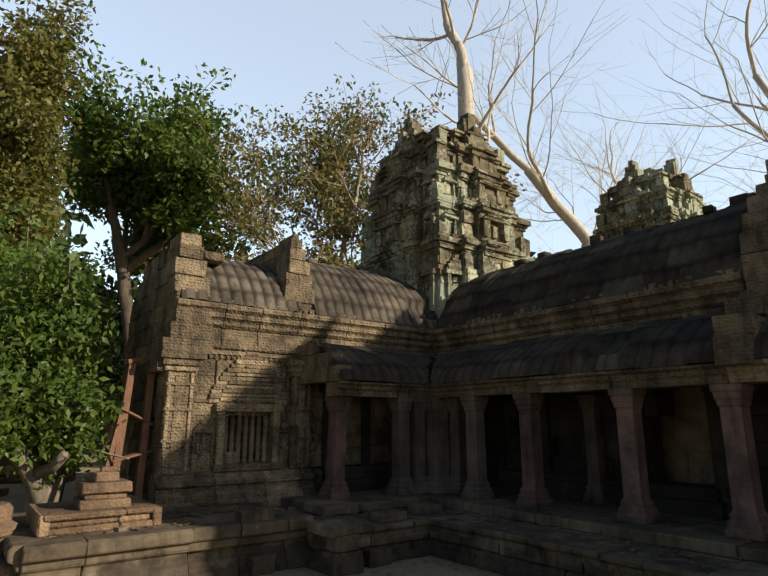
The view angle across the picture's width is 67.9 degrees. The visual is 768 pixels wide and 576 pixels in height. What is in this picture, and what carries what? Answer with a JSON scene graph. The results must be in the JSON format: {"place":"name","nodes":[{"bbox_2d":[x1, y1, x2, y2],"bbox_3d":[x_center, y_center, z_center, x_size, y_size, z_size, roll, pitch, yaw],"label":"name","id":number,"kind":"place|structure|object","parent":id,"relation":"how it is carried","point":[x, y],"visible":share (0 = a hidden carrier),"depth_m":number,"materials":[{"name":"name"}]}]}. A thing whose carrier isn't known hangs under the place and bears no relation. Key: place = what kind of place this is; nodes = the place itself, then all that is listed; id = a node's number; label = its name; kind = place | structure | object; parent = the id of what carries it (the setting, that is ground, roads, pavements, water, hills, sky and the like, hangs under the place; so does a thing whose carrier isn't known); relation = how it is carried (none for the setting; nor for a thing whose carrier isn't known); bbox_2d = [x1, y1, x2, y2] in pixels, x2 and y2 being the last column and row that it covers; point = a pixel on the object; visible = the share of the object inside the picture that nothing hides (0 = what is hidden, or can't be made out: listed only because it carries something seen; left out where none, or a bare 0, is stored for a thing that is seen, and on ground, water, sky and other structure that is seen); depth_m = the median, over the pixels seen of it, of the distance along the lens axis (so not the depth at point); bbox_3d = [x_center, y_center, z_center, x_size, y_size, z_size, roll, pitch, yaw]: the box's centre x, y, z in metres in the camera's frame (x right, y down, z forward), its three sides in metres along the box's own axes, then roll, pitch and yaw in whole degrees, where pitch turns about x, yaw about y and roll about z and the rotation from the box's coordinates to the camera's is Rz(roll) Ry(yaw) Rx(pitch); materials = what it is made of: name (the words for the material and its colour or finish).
{"place":"outdoors","nodes":[
{"label":"outdoors","id":0,"kind":"place"},
{"bbox_2d":[0,0,98,264],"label":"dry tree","id":1,"kind":"object","parent":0,"point":[27,162],"depth_m":21.86,"materials":[{"name":"green plant"}]},
{"bbox_2d":[0,212,122,454],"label":"small tree","id":2,"kind":"object","parent":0,"point":[4,245],"depth_m":15.44,"materials":[{"name":"green plant"}]},
{"bbox_2d":[52,39,245,417],"bbox_3d":[-13.908,-1.548,32.440,13.442,22.135,13.918,10,-16,-35],"label":"tall tree","id":3,"kind":"object","parent":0,"point":[121,147],"depth_m":30.47,"materials":[{"name":"green plant"}]},
{"bbox_2d":[0,435,504,575],"bbox_3d":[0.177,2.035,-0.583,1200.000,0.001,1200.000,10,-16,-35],"label":"ground","id":4,"kind":"structure","parent":0,"point":[16,496],"depth_m":8.61,"materials":[{"name":"brown soil"}]},
{"bbox_2d":[0,453,76,496],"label":"laterite wall","id":5,"kind":"structure","parent":4,"relation":"on","point":[11,480],"depth_m":19.99,"materials":[{"name":"grey stone"}]},
{"bbox_2d":[0,196,129,511],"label":"tree","id":6,"kind":"object","parent":4,"relation":"on","point":[26,348],"depth_m":10.07,"materials":[{"name":"green plant"}]},
{"bbox_2d":[56,243,123,390],"bbox_3d":[-21.076,3.789,34.388,10.616,12.600,7.966,0,-13,-1],"label":"tree","id":7,"kind":"object","parent":4,"relation":"on","point":[108,317],"depth_m":35.16,"materials":[{"name":"green plant"}]},
{"bbox_2d":[93,282,123,449],"bbox_3d":[-19.253,5.453,41.797,14.213,12.731,13.003,10,-16,-35],"label":"tree","id":8,"kind":"object","parent":4,"relation":"on","point":[119,359],"depth_m":38.05,"materials":[{"name":"green plant"}]},
{"bbox_2d":[234,74,395,268],"bbox_3d":[-2.951,-1.287,37.056,14.686,23.719,15.968,10,-16,-35],"label":"tree","id":9,"kind":"object","parent":4,"relation":"on","point":[341,224],"depth_m":36.40,"materials":[{"name":"green plant"}]},
{"bbox_2d":[2,487,767,575],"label":"terrace platform","id":10,"kind":"structure","parent":4,"relation":"on","point":[261,540],"depth_m":8.07,"materials":[{"name":"stone"}]},
{"bbox_2d":[0,496,161,575],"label":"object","id":11,"kind":"structure","parent":10,"relation":"on","point":[52,518],"depth_m":7.61,"materials":[{"name":"stone"}]},
{"bbox_2d":[0,501,17,557],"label":"stone block","id":12,"kind":"structure","parent":11,"relation":"on","point":[8,525],"depth_m":7.25,"materials":[{"name":"brown stone"}]},
{"bbox_2d":[72,466,132,509],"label":"stone blocks","id":13,"kind":"structure","parent":11,"relation":"on","point":[106,487],"depth_m":7.93,"materials":[{"name":"stone"}]},
{"bbox_2d":[104,356,154,498],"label":"timber props","id":14,"kind":"object","parent":10,"relation":"on","point":[117,443],"visible":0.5,"depth_m":10.20,"materials":[{"name":"brown wood"}]},
{"bbox_2d":[26,502,371,536],"bbox_3d":[-2.578,3.657,9.197,5.457,0.209,2.047,10,-16,-35],"label":"rubble","id":15,"kind":"object","parent":10,"relation":"on","point":[125,528],"visible":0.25,"depth_m":9.18,"materials":[{"name":"stone"}]},
{"bbox_2d":[119,232,315,494],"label":"wing gable","id":16,"kind":"structure","parent":10,"relation":"on","point":[171,274],"depth_m":11.45,"materials":[{"name":"stone"}]},
{"bbox_2d":[182,258,441,328],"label":"gallery roofs","id":17,"kind":"structure","parent":16,"relation":"on","point":[381,296],"depth_m":13.10,"materials":[{"name":"stone"}]},
{"bbox_2d":[355,113,534,328],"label":"tower","id":18,"kind":"structure","parent":10,"relation":"on","point":[443,221],"depth_m":15.98,"materials":[{"name":"stone"}]},
{"bbox_2d":[146,268,745,507],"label":"cornice bases","id":19,"kind":"object","parent":10,"relation":"on","point":[264,330],"visible":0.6,"depth_m":11.17,"materials":[{"name":"stone"}]},
{"bbox_2d":[435,192,755,328],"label":"gallery roof","id":20,"kind":"structure","parent":19,"relation":"on","point":[706,244],"depth_m":11.06,"materials":[{"name":"grey stone"}]},
{"bbox_2d":[311,357,767,519],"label":"gallery wall","id":21,"kind":"structure","parent":10,"relation":"on","point":[563,448],"depth_m":10.76,"materials":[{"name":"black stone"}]},
{"bbox_2d":[318,383,767,541],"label":"columns","id":22,"kind":"structure","parent":10,"relation":"on","point":[748,515],"depth_m":10.24,"materials":[{"name":"stone"}]},
{"bbox_2d":[297,342,767,397],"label":"portico lintels","id":23,"kind":"object","parent":22,"relation":"on","point":[320,366],"visible":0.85,"depth_m":9.87,"materials":[{"name":"stone"}]},
{"bbox_2d":[308,311,767,384],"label":"portico roofs","id":24,"kind":"structure","parent":22,"relation":"on","point":[671,342],"depth_m":9.87,"materials":[{"name":"grey stone"}]},
{"bbox_2d":[18,489,756,575],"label":"leaf litter","id":25,"kind":"object","parent":4,"relation":"on","point":[336,515],"visible":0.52,"depth_m":8.31,"materials":[{"name":"brown plant"}]},
{"bbox_2d":[142,382,764,499],"bbox_3d":[4.754,1.493,6.740,9.100,4.400,21.800,10,-16,-35],"label":"gallery","id":26,"kind":"object","parent":4,"relation":"on","point":[687,453],"depth_m":9.96,"materials":[{"name":"stone"}]},
{"bbox_2d":[373,0,567,147],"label":"bare tree","id":27,"kind":"object","parent":4,"relation":"on","point":[465,94],"visible":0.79,"depth_m":24.43,"materials":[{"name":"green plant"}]},
{"bbox_2d":[335,0,766,252],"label":"bare tree","id":28,"kind":"object","parent":4,"relation":"on","point":[534,174],"visible":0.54,"depth_m":29.16,"materials":[{"name":"white plant"}]},
{"bbox_2d":[519,0,767,207],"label":"bare tree","id":29,"kind":"object","parent":4,"relation":"on","point":[760,82],"visible":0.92,"depth_m":20.67,"materials":[{"name":"white plant"}]},
{"bbox_2d":[593,158,706,239],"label":"tower","id":30,"kind":"structure","parent":4,"relation":"on","point":[647,198],"depth_m":21.23,"materials":[{"name":"stone"}]},
{"bbox_2d":[41,200,537,438],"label":"forest","id":31,"kind":"object","parent":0,"point":[78,239],"depth_m":48.83,"materials":[{"name":"green plant"}]},
{"bbox_2d":[152,346,433,474],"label":"wing wall","id":32,"kind":"structure","parent":0,"point":[203,395],"depth_m":11.19,"materials":[{"name":"brown stone"}]},
{"bbox_2d":[224,416,267,462],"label":"window balusters","id":33,"kind":"object","parent":32,"relation":"attached to","point":[258,444],"visible":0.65,"depth_m":11.16,"materials":[{"name":"stone"}]},
{"bbox_2d":[137,83,527,274],"bbox_3d":[-2.898,-3.159,35.982,22.686,26.819,13.212,4,-14,-15],"label":"tree","id":34,"kind":"object","parent":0,"point":[249,219],"depth_m":35.95,"materials":[{"name":"green plant"}]},
{"bbox_2d":[0,0,767,421],"label":"sky","id":35,"kind":"structure","parent":0,"point":[279,52],"materials":[{"name":"blue"}]},
{"bbox_2d":[711,159,767,366],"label":"gable wall","id":36,"kind":"structure","parent":0,"point":[737,326],"depth_m":7.77,"materials":[{"name":"grey stone"}]}
]}

